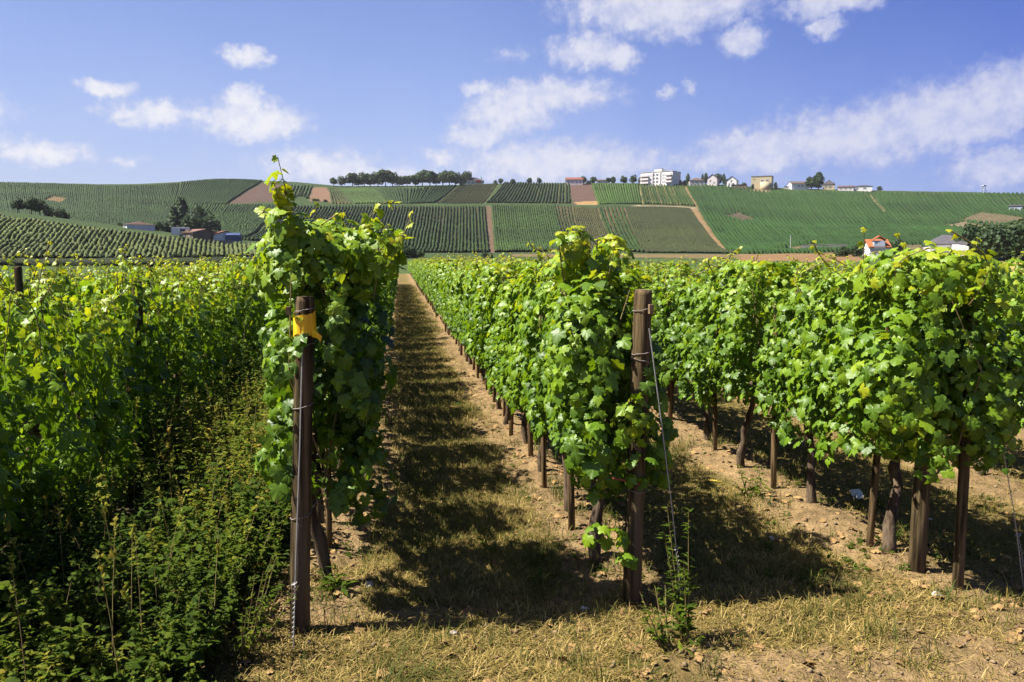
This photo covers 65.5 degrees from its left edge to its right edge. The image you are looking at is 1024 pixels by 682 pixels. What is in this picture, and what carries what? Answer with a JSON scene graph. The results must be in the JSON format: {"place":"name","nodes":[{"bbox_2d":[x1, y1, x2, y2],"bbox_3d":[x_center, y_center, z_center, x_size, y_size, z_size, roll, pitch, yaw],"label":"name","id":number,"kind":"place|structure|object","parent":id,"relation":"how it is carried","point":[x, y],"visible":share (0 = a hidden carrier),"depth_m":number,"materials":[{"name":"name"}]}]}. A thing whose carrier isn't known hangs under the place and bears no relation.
{"place":"outdoors","nodes":[
{"label":"outdoors","id":0,"kind":"place"},
{"bbox_2d":[0,181,1023,681],"bbox_3d":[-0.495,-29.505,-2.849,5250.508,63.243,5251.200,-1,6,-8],"label":"ground","id":1,"kind":"structure","parent":0,"point":[584,195],"depth_m":5.67,"materials":[{"name":"soil"}]},
{"bbox_2d":[14,266,24,321],"bbox_3d":[-5.527,0.215,8.991,0.104,2.111,0.089,-1,6,-8],"label":"vineyard post","id":2,"kind":"object","parent":1,"relation":"on","point":[18,277],"visible":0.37,"depth_m":8.87,"materials":[{"name":"brown wood"}]},
{"bbox_2d":[0,269,75,434],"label":"grape vine","id":3,"kind":"object","parent":1,"relation":"on","point":[19,318],"visible":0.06,"depth_m":9.05,"materials":[{"name":"green plant"}]},
{"bbox_2d":[0,286,80,548],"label":"grape vine","id":4,"kind":"object","parent":1,"relation":"on","point":[12,492],"visible":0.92,"depth_m":4.53,"materials":[{"name":"green plant"}]},
{"bbox_2d":[2,248,100,394],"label":"grape vine","id":5,"kind":"object","parent":1,"relation":"on","point":[66,282],"visible":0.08,"depth_m":9.73,"materials":[{"name":"green plant"}]},
{"bbox_2d":[0,241,126,557],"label":"grape vine","id":6,"kind":"object","parent":1,"relation":"on","point":[101,377],"visible":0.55,"depth_m":5.12,"materials":[{"name":"green plant"}]},
{"bbox_2d":[5,272,160,493],"bbox_3d":[-3.298,0.427,6.189,0.885,1.900,1.505,-1,6,-8],"label":"grape vine","id":7,"kind":"object","parent":1,"relation":"on","point":[105,323],"visible":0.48,"depth_m":6.17,"materials":[{"name":"green plant"}]},
{"bbox_2d":[42,256,123,368],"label":"grape vine","id":8,"kind":"object","parent":1,"relation":"on","point":[91,280],"visible":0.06,"depth_m":11.04,"materials":[{"name":"green plant"}]},
{"bbox_2d":[0,181,178,225],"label":"vineyard plot","id":9,"kind":"object","parent":1,"relation":"on","point":[88,203],"visible":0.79,"depth_m":412.37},
{"bbox_2d":[76,258,114,294],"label":"grape vine","id":10,"kind":"object","parent":1,"relation":"on","point":[95,269],"visible":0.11,"depth_m":16.16,"materials":[{"name":"green plant"}]},
{"bbox_2d":[58,244,193,484],"bbox_3d":[-3.471,0.207,7.166,0.893,2.142,1.444,-1,6,-8],"label":"grape vine","id":11,"kind":"object","parent":1,"relation":"on","point":[157,355],"visible":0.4,"depth_m":6.99,"materials":[{"name":"green plant"}]},
{"bbox_2d":[0,214,256,258],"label":"vineyard plot","id":12,"kind":"object","parent":1,"relation":"on","point":[36,245],"visible":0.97,"depth_m":161.78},
{"bbox_2d":[0,256,271,265],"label":"hedge strip","id":13,"kind":"object","parent":1,"relation":"on","point":[74,262],"visible":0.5,"depth_m":135.19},
{"bbox_2d":[132,281,143,414],"bbox_3d":[-3.398,0.450,7.283,0.106,1.991,0.087,-1,6,-8],"label":"vineyard post","id":14,"kind":"object","parent":1,"relation":"on","point":[139,321],"visible":0.16,"depth_m":7.19,"materials":[{"name":"brown wood"}]},
{"bbox_2d":[122,221,154,230],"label":"cottage","id":15,"kind":"structure","parent":1,"relation":"on","point":[140,225],"depth_m":208.34,"materials":[{"name":"white paint"}]},
{"bbox_2d":[118,256,170,306],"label":"grape vine","id":16,"kind":"object","parent":1,"relation":"on","point":[151,275],"visible":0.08,"depth_m":13.05,"materials":[{"name":"green plant"}]},
{"bbox_2d":[162,206,181,230],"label":"conifer","id":17,"kind":"object","parent":1,"relation":"on","point":[173,219],"visible":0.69,"depth_m":246.92,"materials":[{"name":"green plant"}]},
{"bbox_2d":[130,260,220,429],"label":"grape vine","id":18,"kind":"object","parent":1,"relation":"on","point":[189,328],"visible":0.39,"depth_m":8.01,"materials":[{"name":"green plant"}]},
{"bbox_2d":[175,197,189,223],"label":"conifer","id":19,"kind":"object","parent":1,"relation":"on","point":[181,205],"visible":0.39,"depth_m":286.03,"materials":[{"name":"green plant"}]},
{"bbox_2d":[180,215,204,229],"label":"dark tree","id":20,"kind":"object","parent":1,"relation":"on","point":[191,223],"visible":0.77,"depth_m":244.98,"materials":[{"name":"green plant"}]},
{"bbox_2d":[151,271,243,412],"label":"grape vine","id":21,"kind":"object","parent":1,"relation":"on","point":[216,347],"visible":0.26,"depth_m":9.20,"materials":[{"name":"green plant"}]},
{"bbox_2d":[180,229,218,239],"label":"cottage","id":22,"kind":"structure","parent":1,"relation":"on","point":[205,234],"depth_m":196.55,"materials":[{"name":"stone"}]},
{"bbox_2d":[184,205,214,219],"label":"dark tree","id":23,"kind":"object","parent":1,"relation":"on","point":[197,211],"visible":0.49,"depth_m":282.11,"materials":[{"name":"green plant"}]},
{"bbox_2d":[185,255,214,305],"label":"grape vine","id":24,"kind":"object","parent":1,"relation":"on","point":[200,267],"visible":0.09,"depth_m":17.25,"materials":[{"name":"green plant"}]},
{"bbox_2d":[198,216,221,231],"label":"dark tree","id":25,"kind":"object","parent":1,"relation":"on","point":[209,223],"visible":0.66,"depth_m":279.87,"materials":[{"name":"green plant"}]},
{"bbox_2d":[176,261,246,401],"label":"grape vine","id":26,"kind":"object","parent":1,"relation":"on","point":[231,321],"visible":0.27,"depth_m":10.07,"materials":[{"name":"green plant"}]},
{"bbox_2d":[174,178,261,203],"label":"vineyard plot","id":27,"kind":"object","parent":1,"relation":"on","point":[216,191],"visible":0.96,"depth_m":478.91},
{"bbox_2d":[163,203,275,236],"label":"vineyard plot","id":28,"kind":"object","parent":1,"relation":"on","point":[244,219],"visible":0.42,"depth_m":365.10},
{"bbox_2d":[176,554,298,659],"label":"weed plant","id":29,"kind":"object","parent":1,"relation":"on","point":[250,638],"visible":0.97,"depth_m":3.87,"materials":[{"name":"green plant"}]},
{"bbox_2d":[204,254,271,387],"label":"grape vine","id":30,"kind":"object","parent":1,"relation":"on","point":[258,312],"visible":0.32,"depth_m":11.18,"materials":[{"name":"green plant"}]},
{"bbox_2d":[212,252,273,376],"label":"grape vine","id":31,"kind":"object","parent":1,"relation":"on","point":[239,289],"visible":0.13,"depth_m":12.23,"materials":[{"name":"green plant"}]},
{"bbox_2d":[262,278,338,523],"bbox_3d":[-1.371,0.378,5.686,0.662,2.099,1.211,-1,6,-8],"label":"grape vine","id":32,"kind":"object","parent":1,"relation":"on","point":[320,508],"visible":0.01,"depth_m":5.72,"materials":[{"name":"green plant"}]},
{"bbox_2d":[286,296,335,635],"bbox_3d":[-1.081,0.729,4.509,0.212,1.999,0.989,0,6,-3],"label":"end post","id":33,"kind":"object","parent":1,"relation":"on","point":[305,310],"visible":0.9,"depth_m":4.05,"materials":[{"name":"brown wood"}]},
{"bbox_2d":[291,347,302,649],"bbox_3d":[-1.073,0.842,3.970,0.030,1.621,0.169,1,6,12],"label":"guy wire","id":34,"kind":"object","parent":33,"relation":"attached to","point":[294,599],"visible":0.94,"depth_m":3.96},
{"bbox_2d":[322,344,332,548],"bbox_3d":[-1.204,0.733,5.196,0.044,1.750,0.055,0,8,-8],"label":"vine stake","id":35,"kind":"object","parent":1,"relation":"on","point":[328,515],"visible":0.11,"depth_m":5.24,"materials":[{"name":"brown wood"}]},
{"bbox_2d":[245,155,414,584],"bbox_3d":[-1.022,0.271,4.629,0.927,2.522,1.323,-1,6,-8],"label":"grape vine","id":36,"kind":"object","parent":1,"relation":"on","point":[336,271],"visible":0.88,"depth_m":4.18,"materials":[{"name":"green plant"}]},
{"bbox_2d":[315,563,356,596],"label":"weed plant","id":37,"kind":"object","parent":1,"relation":"on","point":[334,583],"visible":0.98,"depth_m":4.61,"materials":[{"name":"green plant"}]},
{"bbox_2d":[329,188,351,203],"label":"vineyard plot","id":38,"kind":"object","parent":1,"relation":"on","point":[338,195],"visible":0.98,"depth_m":484.16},
{"bbox_2d":[322,300,380,467],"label":"grape vine","id":39,"kind":"object","parent":1,"relation":"on","point":[368,328],"visible":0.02,"depth_m":6.56,"materials":[{"name":"green plant"}]},
{"bbox_2d":[339,187,386,203],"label":"vineyard plot","id":40,"kind":"object","parent":1,"relation":"on","point":[357,196],"visible":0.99,"depth_m":494.84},
{"bbox_2d":[242,204,488,252],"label":"vineyard plot","id":41,"kind":"object","parent":1,"relation":"on","point":[423,247],"visible":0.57,"depth_m":342.99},
{"bbox_2d":[378,185,455,203],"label":"vineyard plot","id":42,"kind":"object","parent":1,"relation":"on","point":[432,195],"visible":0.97,"depth_m":503.97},
{"bbox_2d":[430,256,460,333],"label":"grape vine","id":43,"kind":"object","parent":1,"relation":"on","point":[434,287],"visible":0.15,"depth_m":20.41,"materials":[{"name":"green plant"}]},
{"bbox_2d":[435,252,459,336],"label":"grape vine","id":44,"kind":"object","parent":1,"relation":"on","point":[440,272],"visible":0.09,"depth_m":19.14,"materials":[{"name":"green plant"}]},
{"bbox_2d":[444,260,466,357],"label":"grape vine","id":45,"kind":"object","parent":1,"relation":"on","point":[448,301],"visible":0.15,"depth_m":15.35,"materials":[{"name":"green plant"}]},
{"bbox_2d":[442,253,474,350],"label":"grape vine","id":46,"kind":"object","parent":1,"relation":"on","point":[449,278],"visible":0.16,"depth_m":16.39,"materials":[{"name":"green plant"}]},
{"bbox_2d":[448,254,476,364],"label":"grape vine","id":47,"kind":"object","parent":1,"relation":"on","point":[459,290],"visible":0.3,"depth_m":14.12,"materials":[{"name":"green plant"}]},
{"bbox_2d":[436,183,497,203],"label":"vineyard plot","id":48,"kind":"object","parent":1,"relation":"on","point":[459,191],"visible":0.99,"depth_m":510.38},
{"bbox_2d":[453,252,490,372],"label":"grape vine","id":49,"kind":"object","parent":1,"relation":"on","point":[457,315],"visible":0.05,"depth_m":13.57,"materials":[{"name":"green plant"}]},
{"bbox_2d":[456,254,494,381],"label":"grape vine","id":50,"kind":"object","parent":1,"relation":"on","point":[469,284],"visible":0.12,"depth_m":12.24,"materials":[{"name":"green plant"}]},
{"bbox_2d":[462,255,512,394],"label":"grape vine","id":51,"kind":"object","parent":1,"relation":"on","point":[475,276],"visible":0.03,"depth_m":11.11,"materials":[{"name":"green plant"}]},
{"bbox_2d":[462,253,523,408],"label":"grape vine","id":52,"kind":"object","parent":1,"relation":"on","point":[471,318],"visible":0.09,"depth_m":10.12,"materials":[{"name":"green plant"}]},
{"bbox_2d":[465,253,542,424],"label":"grape vine","id":53,"kind":"object","parent":1,"relation":"on","point":[486,294],"visible":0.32,"depth_m":9.03,"materials":[{"name":"green plant"}]},
{"bbox_2d":[0,313,1009,681],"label":"weeds","id":54,"kind":"object","parent":1,"relation":"on","point":[116,601],"visible":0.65,"depth_m":4.27,"materials":[{"name":"green plant"}]},
{"bbox_2d":[484,262,545,443],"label":"grape vine","id":55,"kind":"object","parent":1,"relation":"on","point":[503,316],"visible":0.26,"depth_m":7.98,"materials":[{"name":"green plant"}]},
{"bbox_2d":[492,243,558,471],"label":"grape vine","id":56,"kind":"object","parent":1,"relation":"on","point":[520,304],"visible":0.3,"depth_m":6.95,"materials":[{"name":"green plant"}]},
{"bbox_2d":[491,204,560,252],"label":"vineyard plot","id":57,"kind":"object","parent":1,"relation":"on","point":[519,228],"visible":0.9,"depth_m":329.52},
{"bbox_2d":[486,182,570,203],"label":"vineyard plot","id":58,"kind":"object","parent":1,"relation":"on","point":[497,196],"visible":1,"depth_m":511.82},
{"bbox_2d":[539,307,546,487],"bbox_3d":[0.258,0.589,6.606,0.056,1.750,0.046,-1,5,6],"label":"vine stake","id":59,"kind":"object","parent":1,"relation":"on","point":[543,463],"visible":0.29,"depth_m":6.62,"materials":[{"name":"brown wood"}]},
{"bbox_2d":[557,205,577,249],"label":"vineyard plot","id":60,"kind":"object","parent":1,"relation":"on","point":[566,223],"visible":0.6,"depth_m":366.60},
{"bbox_2d":[567,331,574,530],"bbox_3d":[0.403,0.698,5.540,0.067,1.751,0.074,1,7,19],"label":"vine stake","id":61,"kind":"object","parent":1,"relation":"on","point":[571,504],"visible":0.15,"depth_m":5.56,"materials":[{"name":"brown wood"}]},
{"bbox_2d":[520,248,628,511],"bbox_3d":[0.449,0.349,6.006,0.763,2.094,1.322,-1,6,-8],"label":"grape vine","id":62,"kind":"object","parent":1,"relation":"on","point":[539,414],"visible":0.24,"depth_m":6.11,"materials":[{"name":"green plant"}]},
{"bbox_2d":[149,285,1023,681],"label":"dry grass","id":63,"kind":"structure","parent":1,"relation":"on","point":[493,551],"depth_m":4.86,"materials":[{"name":"plant"}]},
{"bbox_2d":[572,206,606,249],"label":"vineyard plot","id":64,"kind":"object","parent":1,"relation":"on","point":[591,225],"visible":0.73,"depth_m":355.21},
{"bbox_2d":[531,225,678,569],"bbox_3d":[0.524,0.402,4.925,0.782,2.206,1.398,-1,6,-8],"label":"grape vine","id":65,"kind":"object","parent":1,"relation":"on","point":[593,345],"visible":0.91,"depth_m":4.46,"materials":[{"name":"green plant"}]},
{"bbox_2d":[200,371,1023,681],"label":"fallen leaves","id":66,"kind":"object","parent":1,"relation":"on","point":[760,647],"visible":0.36,"depth_m":4.56,"materials":[{"name":"brown plant"}]},
{"bbox_2d":[208,383,1023,681],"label":"soil clods","id":67,"kind":"object","parent":1,"relation":"on","point":[612,664],"visible":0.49,"depth_m":4.36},
{"bbox_2d":[592,183,641,203],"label":"vineyard plot","id":68,"kind":"object","parent":1,"relation":"on","point":[610,197],"visible":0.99,"depth_m":507.15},
{"bbox_2d":[599,206,644,252],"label":"vineyard plot","id":69,"kind":"object","parent":1,"relation":"on","point":[635,246],"visible":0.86,"depth_m":331.62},
{"bbox_2d":[612,289,653,607],"bbox_3d":[0.672,0.722,4.473,0.210,2.019,0.152,1,6,9],"label":"end post","id":70,"kind":"object","parent":1,"relation":"on","point":[643,310],"visible":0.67,"depth_m":4.42,"materials":[{"name":"brown wood"}]},
{"bbox_2d":[649,328,682,601],"bbox_3d":[0.855,0.768,4.404,0.226,1.681,0.031,0,6,-2],"label":"guy wire","id":71,"kind":"object","parent":70,"relation":"attached to","point":[665,455],"visible":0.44,"depth_m":4.39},
{"bbox_2d":[608,260,669,373],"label":"grape vine","id":72,"kind":"object","parent":1,"relation":"on","point":[645,285],"visible":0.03,"depth_m":10.22,"materials":[{"name":"green plant"}]},
{"bbox_2d":[640,168,680,186],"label":"apartment block","id":73,"kind":"structure","parent":1,"relation":"on","point":[663,177],"depth_m":560.31,"materials":[{"name":"white paint"}]},
{"bbox_2d":[640,183,694,205],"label":"vineyard plot","id":74,"kind":"object","parent":1,"relation":"on","point":[684,198],"visible":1,"depth_m":497.34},
{"bbox_2d":[647,255,691,296],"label":"grape vine","id":75,"kind":"object","parent":1,"relation":"on","point":[666,268],"visible":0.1,"depth_m":14.98,"materials":[{"name":"green plant"}]},
{"bbox_2d":[667,293,672,419],"bbox_3d":[1.858,0.308,9.365,0.105,1.751,0.057,-1,6,-13],"label":"vine stake","id":76,"kind":"object","parent":1,"relation":"on","point":[669,402],"visible":0.22,"depth_m":9.38,"materials":[{"name":"brown wood"}]},
{"bbox_2d":[631,261,711,413],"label":"grape vine","id":77,"kind":"object","parent":1,"relation":"on","point":[660,320],"visible":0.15,"depth_m":9.05,"materials":[{"name":"green plant"}]},
{"bbox_2d":[639,585,704,655],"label":"weed plant","id":78,"kind":"object","parent":1,"relation":"on","point":[660,638],"visible":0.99,"depth_m":4.01,"materials":[{"name":"green plant"}]},
{"bbox_2d":[656,507,699,644],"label":"weed plant","id":79,"kind":"object","parent":1,"relation":"on","point":[680,611],"visible":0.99,"depth_m":4.05,"materials":[{"name":"green plant"}]},
{"bbox_2d":[625,206,738,253],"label":"vineyard plot","id":80,"kind":"object","parent":1,"relation":"on","point":[662,229],"visible":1,"depth_m":321.27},
{"bbox_2d":[661,259,707,321],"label":"grape vine","id":81,"kind":"object","parent":1,"relation":"on","point":[685,274],"visible":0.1,"depth_m":14.33,"materials":[{"name":"green plant"}]},
{"bbox_2d":[685,258,726,347],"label":"grape vine","id":82,"kind":"object","parent":1,"relation":"on","point":[709,276],"visible":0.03,"depth_m":12.79,"materials":[{"name":"green plant"}]},
{"bbox_2d":[662,259,761,440],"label":"grape vine","id":83,"kind":"object","parent":1,"relation":"on","point":[676,350],"visible":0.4,"depth_m":8.38,"materials":[{"name":"green plant"}]},
{"bbox_2d":[712,316,716,450],"bbox_3d":[2.018,0.455,7.919,0.058,1.751,0.054,-6,7,-39],"label":"vine stake","id":84,"kind":"object","parent":1,"relation":"on","point":[715,425],"visible":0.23,"depth_m":7.93,"materials":[{"name":"brown wood"}]},
{"bbox_2d":[683,246,808,468],"bbox_3d":[2.107,0.203,7.250,0.970,2.136,1.303,-1,6,-8],"label":"grape vine","id":85,"kind":"object","parent":1,"relation":"on","point":[732,306],"visible":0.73,"depth_m":7.04,"materials":[{"name":"green plant"}]},
{"bbox_2d":[731,464,770,498],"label":"weed plant","id":86,"kind":"object","parent":1,"relation":"on","point":[755,488],"visible":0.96,"depth_m":6.49,"materials":[{"name":"green plant"}]},
{"bbox_2d":[751,175,772,189],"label":"yellow house","id":87,"kind":"structure","parent":1,"relation":"on","point":[763,182],"depth_m":549.26,"materials":[{"name":"beige paint"}]},
{"bbox_2d":[771,306,778,488],"bbox_3d":[2.197,0.584,6.655,0.048,1.751,0.080,-5,8,-41],"label":"vine stake","id":88,"kind":"object","parent":1,"relation":"on","point":[773,458],"visible":0.42,"depth_m":6.67,"materials":[{"name":"brown wood"}]},
{"bbox_2d":[773,254,834,359],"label":"grape vine","id":89,"kind":"object","parent":1,"relation":"on","point":[813,279],"visible":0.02,"depth_m":10.03,"materials":[{"name":"green plant"}]},
{"bbox_2d":[786,254,831,284],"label":"grape vine","id":90,"kind":"object","parent":1,"relation":"on","point":[816,274],"visible":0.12,"depth_m":13.56,"materials":[{"name":"green plant"}]},
{"bbox_2d":[750,250,873,502],"bbox_3d":[2.371,0.340,6.180,0.747,2.066,1.328,-1,6,-8],"label":"grape vine","id":91,"kind":"object","parent":1,"relation":"on","point":[777,371],"visible":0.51,"depth_m":6.23,"materials":[{"name":"green plant"}]},
{"bbox_2d":[813,251,880,422],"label":"grape vine","id":92,"kind":"object","parent":1,"relation":"on","point":[851,276],"visible":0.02,"depth_m":9.12,"materials":[{"name":"green plant"}]},
{"bbox_2d":[687,184,1023,223],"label":"vineyard plot","id":93,"kind":"object","parent":1,"relation":"on","point":[966,209],"visible":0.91,"depth_m":462.49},
{"bbox_2d":[700,208,1021,253],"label":"vineyard plot","id":94,"kind":"object","parent":1,"relation":"on","point":[757,235],"visible":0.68,"depth_m":331.99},
{"bbox_2d":[862,235,891,255],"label":"orange roofed house","id":95,"kind":"structure","parent":1,"relation":"on","point":[881,244],"depth_m":158.78,"materials":[{"name":"white paint"}]},
{"bbox_2d":[866,319,890,546],"bbox_3d":[2.434,0.722,5.301,0.070,1.751,0.064,6,9,40],"label":"vine stake","id":96,"kind":"object","parent":1,"relation":"on","point":[873,501],"visible":0.34,"depth_m":5.33,"materials":[{"name":"brown wood"}]},
{"bbox_2d":[789,227,1023,552],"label":"grape vine","id":97,"kind":"object","parent":1,"relation":"on","point":[904,387],"visible":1,"depth_m":4.53,"materials":[{"name":"green plant"}]},
{"bbox_2d":[908,362,937,573],"bbox_3d":[2.554,0.708,4.939,0.110,1.956,0.228,3,7,30],"label":"end post","id":98,"kind":"object","parent":1,"relation":"on","point":[919,526],"visible":0.3,"depth_m":4.91,"materials":[{"name":"brown wood"}]},
{"bbox_2d":[923,233,968,255],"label":"grey roofed house","id":99,"kind":"structure","parent":1,"relation":"on","point":[943,241],"depth_m":137.28,"materials":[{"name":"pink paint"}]},
{"bbox_2d":[909,518,1008,552],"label":"weed plant","id":100,"kind":"object","parent":1,"relation":"on","point":[949,543],"visible":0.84,"depth_m":5.29,"materials":[{"name":"green plant"}]},
{"bbox_2d":[952,314,977,590],"bbox_3d":[2.643,0.776,4.658,0.063,1.874,0.116,2,6,20],"label":"end post","id":101,"kind":"object","parent":1,"relation":"on","point":[959,553],"visible":0.47,"depth_m":4.65,"materials":[{"name":"brown wood"}]},
{"bbox_2d":[954,222,980,256],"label":"grove tree","id":102,"kind":"object","parent":1,"relation":"on","point":[969,233],"visible":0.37,"depth_m":136.72,"materials":[{"name":"green plant"}]},
{"bbox_2d":[953,268,1023,475],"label":"grape vine","id":103,"kind":"object","parent":1,"relation":"on","point":[998,293],"visible":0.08,"depth_m":6.65,"materials":[{"name":"green plant"}]},
{"bbox_2d":[972,221,1010,258],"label":"grove tree","id":104,"kind":"object","parent":1,"relation":"on","point":[992,232],"visible":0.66,"depth_m":133.88,"materials":[{"name":"green plant"}]},
{"bbox_2d":[970,251,1023,352],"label":"grape vine","id":105,"kind":"object","parent":1,"relation":"on","point":[1018,265],"visible":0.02,"depth_m":8.99,"materials":[{"name":"green plant"}]},
{"bbox_2d":[976,217,1023,259],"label":"grove tree","id":106,"kind":"object","parent":1,"relation":"on","point":[1015,225],"visible":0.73,"depth_m":131.82,"materials":[{"name":"green plant"}]},
{"bbox_2d":[987,286,1023,432],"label":"grape vine","id":107,"kind":"object","parent":1,"relation":"on","point":[1019,341],"visible":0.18,"depth_m":6.28,"materials":[{"name":"green plant"}]},
{"bbox_2d":[0,0,1023,193],"label":"sky","id":108,"kind":"structure","parent":0,"point":[892,95],"materials":[{"name":"blue"}]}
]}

